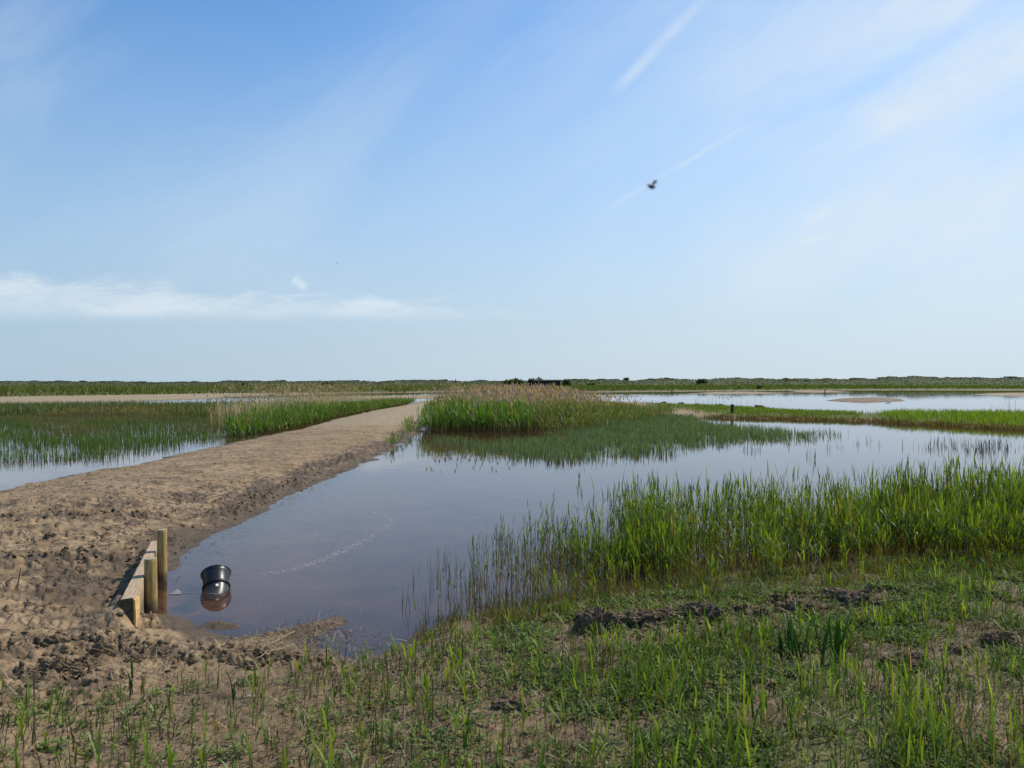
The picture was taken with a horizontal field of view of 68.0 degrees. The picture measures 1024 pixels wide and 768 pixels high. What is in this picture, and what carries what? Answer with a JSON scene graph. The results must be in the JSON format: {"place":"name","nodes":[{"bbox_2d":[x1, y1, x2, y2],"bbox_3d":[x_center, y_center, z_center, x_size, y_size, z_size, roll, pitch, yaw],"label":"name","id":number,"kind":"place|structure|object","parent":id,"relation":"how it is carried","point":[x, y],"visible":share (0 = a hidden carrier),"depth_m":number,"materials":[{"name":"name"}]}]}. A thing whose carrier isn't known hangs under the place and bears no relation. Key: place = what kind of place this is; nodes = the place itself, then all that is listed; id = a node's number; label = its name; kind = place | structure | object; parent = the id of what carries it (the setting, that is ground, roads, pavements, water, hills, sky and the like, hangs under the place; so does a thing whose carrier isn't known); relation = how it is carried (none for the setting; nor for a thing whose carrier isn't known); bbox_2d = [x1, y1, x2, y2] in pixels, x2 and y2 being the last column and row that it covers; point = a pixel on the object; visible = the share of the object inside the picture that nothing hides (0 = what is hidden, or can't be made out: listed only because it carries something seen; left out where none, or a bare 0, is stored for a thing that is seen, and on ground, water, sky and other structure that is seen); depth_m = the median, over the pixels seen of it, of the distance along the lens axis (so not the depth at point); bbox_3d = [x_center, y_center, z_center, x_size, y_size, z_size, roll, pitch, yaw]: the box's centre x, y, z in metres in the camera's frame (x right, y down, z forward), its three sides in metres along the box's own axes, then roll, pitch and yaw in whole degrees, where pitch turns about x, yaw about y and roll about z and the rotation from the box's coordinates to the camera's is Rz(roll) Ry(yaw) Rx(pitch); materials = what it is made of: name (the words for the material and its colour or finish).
{"place":"outdoors","nodes":[
{"label":"outdoors","id":0,"kind":"place"},
{"bbox_2d":[0,376,1023,767],"bbox_3d":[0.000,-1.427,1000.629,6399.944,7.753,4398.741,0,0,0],"label":"ground","id":1,"kind":"structure","parent":0,"point":[444,512],"depth_m":7.77,"materials":[{"name":"brown soil"}]},
{"bbox_2d":[43,532,56,539],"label":"earth clod","id":2,"kind":"object","parent":1,"relation":"on","point":[48,535],"visible":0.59,"depth_m":8.82,"materials":[{"name":"brown soil"}]},
{"bbox_2d":[36,634,70,647],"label":"earth clod","id":3,"kind":"object","parent":1,"relation":"on","point":[56,639],"visible":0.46,"depth_m":5.33,"materials":[{"name":"brown soil"}]},
{"bbox_2d":[33,657,85,679],"bbox_3d":[-2.912,1.822,4.877,0.357,0.141,0.218,0,0,9],"label":"earth clod","id":4,"kind":"object","parent":1,"relation":"on","point":[63,667],"visible":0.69,"depth_m":4.83,"materials":[{"name":"brown soil"}]},
{"bbox_2d":[74,654,101,668],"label":"earth clod","id":5,"kind":"object","parent":1,"relation":"on","point":[84,660],"visible":0.37,"depth_m":4.95,"materials":[{"name":"brown soil"}]},
{"bbox_2d":[89,641,117,656],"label":"earth clod","id":6,"kind":"object","parent":1,"relation":"on","point":[102,645],"visible":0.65,"depth_m":5.21,"materials":[{"name":"brown soil"}]},
{"bbox_2d":[127,657,132,706],"bbox_3d":[-2.205,1.731,4.388,0.032,0.277,0.086,0,0,-31],"label":"reed shoot","id":7,"kind":"object","parent":1,"relation":"on","point":[130,680],"visible":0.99,"depth_m":4.39,"materials":[{"name":"green plant"}]},
{"bbox_2d":[120,561,143,626],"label":"timber beam","id":8,"kind":"structure","parent":1,"relation":"on","point":[132,603],"depth_m":6.19,"materials":[{"name":"brown wood"}]},
{"bbox_2d":[125,653,147,662],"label":"earth clod","id":9,"kind":"object","parent":1,"relation":"on","point":[138,657],"visible":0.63,"depth_m":5.12,"materials":[{"name":"brown soil"}]},
{"bbox_2d":[141,541,156,561],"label":"timber beam","id":10,"kind":"structure","parent":1,"relation":"on","point":[151,550],"depth_m":7.74,"materials":[{"name":"brown wood"}]},
{"bbox_2d":[144,557,157,613],"bbox_3d":[-3.193,2.019,6.715,0.107,0.962,0.107,0,0,0],"label":"timber post","id":11,"kind":"object","parent":1,"relation":"in","point":[150,587],"visible":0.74,"depth_m":6.67,"materials":[{"name":"brown wood"}]},
{"bbox_2d":[2,457,311,765],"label":"shell specks","id":12,"kind":"object","parent":1,"relation":"on","point":[105,583],"visible":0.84,"depth_m":6.60,"materials":[{"name":"white"}]},
{"bbox_2d":[225,669,237,709],"bbox_3d":[-1.582,1.740,4.293,0.084,0.250,0.022,0,0,25],"label":"reed shoot","id":13,"kind":"object","parent":1,"relation":"on","point":[233,694],"visible":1,"depth_m":4.29,"materials":[{"name":"green plant"}]},
{"bbox_2d":[241,659,261,669],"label":"earth clod","id":14,"kind":"object","parent":1,"relation":"on","point":[247,663],"visible":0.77,"depth_m":5.06,"materials":[{"name":"brown soil"}]},
{"bbox_2d":[257,643,295,657],"bbox_3d":[-1.661,1.874,5.372,0.006,0.046,0.394,0,0,25],"label":"dry stalk","id":15,"kind":"object","parent":1,"relation":"on","point":[274,649],"visible":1,"depth_m":5.34,"materials":[{"name":"plant"}]},
{"bbox_2d":[277,652,296,661],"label":"earth clod","id":16,"kind":"object","parent":1,"relation":"on","point":[286,655],"visible":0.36,"depth_m":5.29,"materials":[{"name":"brown soil"}]},
{"bbox_2d":[220,396,422,447],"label":"bank edge reeds","id":17,"kind":"object","parent":1,"relation":"on","point":[284,417],"visible":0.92,"depth_m":35.48,"materials":[{"name":"green plant"}]},
{"bbox_2d":[194,380,457,433],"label":"pale dry reeds","id":18,"kind":"object","parent":1,"relation":"on","point":[323,397],"visible":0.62,"depth_m":47.59,"materials":[{"name":"plant"}]},
{"bbox_2d":[463,704,470,749],"bbox_3d":[-0.214,1.716,3.728,0.039,0.264,0.080,0,0,35],"label":"reed shoot","id":19,"kind":"object","parent":1,"relation":"on","point":[467,731],"visible":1,"depth_m":3.73,"materials":[{"name":"green plant"}]},
{"bbox_2d":[0,441,962,719],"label":"mud crumbs","id":20,"kind":"object","parent":1,"relation":"on","point":[160,641],"visible":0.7,"depth_m":5.65,"materials":[{"name":"brown soil"}]},
{"bbox_2d":[500,379,514,385],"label":"bush","id":21,"kind":"object","parent":1,"relation":"on","point":[508,381],"visible":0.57,"depth_m":329.37,"materials":[{"name":"green plant"}]},
{"bbox_2d":[0,539,1023,767],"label":"reed shoots","id":22,"kind":"object","parent":1,"relation":"on","point":[905,752],"visible":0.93,"depth_m":4.13,"materials":[{"name":"green plant"}]},
{"bbox_2d":[0,551,1023,767],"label":"creeping herbs","id":23,"kind":"object","parent":1,"relation":"on","point":[737,672],"visible":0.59,"depth_m":4.63,"materials":[{"name":"green plant"}]},
{"bbox_2d":[0,381,1023,396],"bbox_3d":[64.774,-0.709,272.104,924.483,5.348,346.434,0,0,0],"label":"reed field","id":24,"kind":"structure","parent":1,"relation":"on","point":[50,389],"depth_m":208.74,"materials":[{"name":"green plant"}]},
{"bbox_2d":[319,381,333,385],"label":"bush","id":25,"kind":"object","parent":24,"relation":"on","point":[327,383],"visible":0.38,"depth_m":299.61,"materials":[{"name":"green plant"}]},
{"bbox_2d":[527,378,535,385],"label":"bush","id":26,"kind":"object","parent":24,"relation":"on","point":[530,381],"visible":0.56,"depth_m":327.70,"materials":[{"name":"green plant"}]},
{"bbox_2d":[533,380,560,385],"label":"bird hide","id":27,"kind":"object","parent":24,"relation":"on","point":[548,382],"visible":0.64,"depth_m":300.00},
{"bbox_2d":[563,378,571,385],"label":"bush","id":28,"kind":"object","parent":24,"relation":"on","point":[565,382],"visible":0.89,"depth_m":329.43,"materials":[{"name":"green plant"}]},
{"bbox_2d":[0,375,1023,386],"bbox_3d":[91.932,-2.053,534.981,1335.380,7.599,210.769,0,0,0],"label":"dune grass","id":29,"kind":"structure","parent":1,"relation":"on","point":[561,381],"depth_m":510.23,"materials":[{"name":"green plant"}]},
{"bbox_2d":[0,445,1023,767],"bbox_3d":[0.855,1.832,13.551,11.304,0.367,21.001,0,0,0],"label":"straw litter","id":30,"kind":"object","parent":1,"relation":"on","point":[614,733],"visible":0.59,"depth_m":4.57,"materials":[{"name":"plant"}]},
{"bbox_2d":[489,693,536,712],"bbox_3d":[0.005,1.843,4.365,0.327,0.094,0.198,0,0,-16],"label":"earth clod","id":31,"kind":"object","parent":1,"relation":"on","point":[508,699],"visible":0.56,"depth_m":4.33,"materials":[{"name":"brown soil"}]},
{"bbox_2d":[512,378,523,385],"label":"bush","id":32,"kind":"object","parent":1,"relation":"on","point":[518,380],"visible":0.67,"depth_m":328.66,"materials":[{"name":"green plant"}]},
{"bbox_2d":[536,647,555,655],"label":"earth clod","id":33,"kind":"object","parent":1,"relation":"on","point":[544,649],"visible":0.35,"depth_m":5.21,"materials":[{"name":"brown soil"}]},
{"bbox_2d":[571,606,619,634],"bbox_3d":[0.627,1.813,5.711,0.380,0.268,0.279,0,0,-1],"label":"earth clod","id":34,"kind":"object","parent":1,"relation":"on","point":[585,619],"visible":0.4,"depth_m":5.64,"materials":[{"name":"brown soil"}]},
{"bbox_2d":[614,608,666,628],"bbox_3d":[0.987,1.801,5.840,0.513,0.140,0.278,0,0,6],"label":"earth clod","id":35,"kind":"object","parent":1,"relation":"on","point":[652,616],"visible":0.72,"depth_m":5.76,"materials":[{"name":"brown soil"}]},
{"bbox_2d":[656,606,681,618],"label":"earth clod","id":36,"kind":"object","parent":1,"relation":"on","point":[668,608],"visible":0.43,"depth_m":5.89,"materials":[{"name":"brown soil"}]},
{"bbox_2d":[679,600,722,623],"bbox_3d":[1.475,1.807,5.984,0.367,0.208,0.304,0,0,27],"label":"earth clod","id":37,"kind":"object","parent":1,"relation":"on","point":[696,609],"visible":0.48,"depth_m":5.92,"materials":[{"name":"brown soil"}]},
{"bbox_2d":[695,378,708,383],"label":"bush","id":38,"kind":"object","parent":1,"relation":"on","point":[700,381],"visible":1,"depth_m":468.62,"materials":[{"name":"green plant"}]},
{"bbox_2d":[402,446,1023,628],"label":"reed bed","id":39,"kind":"object","parent":1,"relation":"on","point":[917,517],"visible":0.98,"depth_m":8.54,"materials":[{"name":"green plant"}]},
{"bbox_2d":[412,544,1023,639],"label":"shore grass","id":40,"kind":"structure","parent":1,"relation":"on","point":[541,610],"depth_m":6.87,"materials":[{"name":"green plant"}]},
{"bbox_2d":[730,404,733,413],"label":"marker post","id":41,"kind":"object","parent":1,"relation":"on","point":[732,408],"visible":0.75,"depth_m":46.79,"materials":[{"name":"brown wood"}]},
{"bbox_2d":[724,607,748,616],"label":"earth clod","id":42,"kind":"object","parent":1,"relation":"on","point":[736,612],"visible":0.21,"depth_m":6.03,"materials":[{"name":"brown soil"}]},
{"bbox_2d":[745,670,765,737],"bbox_3d":[1.252,1.648,3.890,0.107,0.361,0.067,0,0,16],"label":"reed shoot","id":43,"kind":"object","parent":1,"relation":"on","point":[749,688],"visible":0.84,"depth_m":3.88,"materials":[{"name":"green plant"}]},
{"bbox_2d":[753,608,768,618],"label":"earth clod","id":44,"kind":"object","parent":1,"relation":"on","point":[758,611],"visible":0.33,"depth_m":5.96,"materials":[{"name":"brown soil"}]},
{"bbox_2d":[778,610,809,660],"bbox_3d":[1.863,1.679,5.047,0.188,0.337,0.124,0,0,40],"label":"iris plant","id":45,"kind":"object","parent":1,"relation":"on","point":[791,641],"visible":0.83,"depth_m":5.06,"materials":[{"name":"green plant"}]},
{"bbox_2d":[774,598,828,615],"bbox_3d":[2.367,1.828,6.195,0.478,0.154,0.332,0,0,8],"label":"earth clod","id":46,"kind":"object","parent":1,"relation":"on","point":[788,604],"visible":0.42,"depth_m":6.14,"materials":[{"name":"brown soil"}]},
{"bbox_2d":[808,604,856,663],"bbox_3d":[2.103,1.629,4.998,0.282,0.416,0.143,0,0,12],"label":"iris plant","id":47,"kind":"object","parent":1,"relation":"on","point":[839,639],"visible":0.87,"depth_m":4.97,"materials":[{"name":"green plant"}]},
{"bbox_2d":[817,587,869,607],"bbox_3d":[2.782,1.809,6.393,0.496,0.184,0.373,0,0,8],"label":"earth clod","id":48,"kind":"object","parent":1,"relation":"on","point":[841,595],"visible":0.41,"depth_m":6.30,"materials":[{"name":"brown soil"}]},
{"bbox_2d":[876,654,891,684],"bbox_3d":[2.160,1.706,4.393,0.097,0.290,0.040,0,0,41],"label":"reed shoot","id":49,"kind":"object","parent":1,"relation":"on","point":[884,671],"visible":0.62,"depth_m":4.39,"materials":[{"name":"green plant"}]},
{"bbox_2d":[866,595,904,607],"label":"earth clod","id":50,"kind":"object","parent":1,"relation":"on","point":[877,600],"visible":0.44,"depth_m":6.33,"materials":[{"name":"brown soil"}]},
{"bbox_2d":[877,651,928,673],"bbox_3d":[2.545,1.809,4.914,0.394,0.162,0.236,0,0,-16],"label":"earth clod","id":51,"kind":"object","parent":1,"relation":"on","point":[915,658],"visible":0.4,"depth_m":4.88,"materials":[{"name":"brown soil"}]},
{"bbox_2d":[948,641,973,655],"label":"earth clod","id":52,"kind":"object","parent":1,"relation":"on","point":[954,644],"visible":0.59,"depth_m":5.14,"materials":[{"name":"brown soil"}]},
{"bbox_2d":[980,630,1019,648],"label":"earth clod","id":53,"kind":"object","parent":1,"relation":"on","point":[993,635],"visible":0.38,"depth_m":5.29,"materials":[{"name":"brown soil"}]},
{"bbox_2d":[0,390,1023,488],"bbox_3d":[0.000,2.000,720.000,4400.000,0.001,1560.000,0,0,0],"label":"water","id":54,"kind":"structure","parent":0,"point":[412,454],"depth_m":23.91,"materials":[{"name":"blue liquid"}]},
{"bbox_2d":[0,404,290,462],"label":"pool plants","id":55,"kind":"object","parent":54,"relation":"on","point":[75,428],"visible":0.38,"depth_m":30.16,"materials":[{"name":"green plant"}]},
{"bbox_2d":[157,528,166,591],"bbox_3d":[-3.561,1.989,7.727,0.097,1.022,0.097,0,0,0],"label":"timber post","id":56,"kind":"object","parent":54,"relation":"in","point":[162,559],"visible":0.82,"depth_m":7.69,"materials":[{"name":"brown wood"}]},
{"bbox_2d":[0,399,369,416],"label":"mixed reed belt","id":57,"kind":"object","parent":54,"relation":"on","point":[97,407],"visible":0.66,"depth_m":50.17,"materials":[{"name":"green plant"}]},
{"bbox_2d":[169,589,204,594],"bbox_3d":[-3.094,1.985,7.243,0.325,0.034,0.090,0,0,0],"label":"floating scrap","id":58,"kind":"object","parent":54,"relation":"on","point":[176,592],"visible":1,"depth_m":7.23,"materials":[{"name":"grey plastic"}]},
{"bbox_2d":[200,565,230,600],"bbox_3d":[-2.896,2.038,7.326,0.301,0.536,0.592,0,0,-8],"label":"drain pipe","id":59,"kind":"object","parent":54,"relation":"in","point":[216,582],"visible":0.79,"depth_m":7.34,"materials":[{"name":"black plastic"}]},
{"bbox_2d":[189,511,415,614],"bbox_3d":[-2.306,1.999,9.916,3.091,0.001,6.962,0,0,0],"label":"floating scum","id":60,"kind":"object","parent":54,"relation":"on","point":[331,551],"visible":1,"depth_m":9.20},
{"bbox_2d":[418,381,643,431],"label":"dry reed stems","id":61,"kind":"object","parent":54,"relation":"on","point":[491,391],"visible":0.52,"depth_m":45.62,"materials":[{"name":"plant"}]},
{"bbox_2d":[416,392,681,433],"bbox_3d":[2.501,1.275,55.180,18.083,1.509,49.568,0,0,0],"label":"green reed stand","id":62,"kind":"object","parent":54,"relation":"on","point":[568,414],"visible":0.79,"depth_m":33.64,"materials":[{"name":"green plant"}]},
{"bbox_2d":[419,410,1023,462],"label":"water plants","id":63,"kind":"object","parent":54,"relation":"on","point":[724,432],"visible":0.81,"depth_m":26.58,"materials":[{"name":"green plant"}]},
{"bbox_2d":[0,0,1023,381],"label":"sky","id":64,"kind":"structure","parent":0,"point":[838,193],"materials":[{"name":"blue"}]},
{"bbox_2d":[646,180,656,188],"bbox_3d":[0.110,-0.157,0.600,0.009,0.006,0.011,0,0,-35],"label":"bird","id":65,"kind":"object","parent":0,"point":[650,186],"visible":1,"depth_m":0.60},
{"bbox_2d":[652,384,1023,429],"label":"spit grass","id":66,"kind":"structure","parent":0,"point":[989,416],"depth_m":41.83,"materials":[{"name":"green plant"}]}
]}

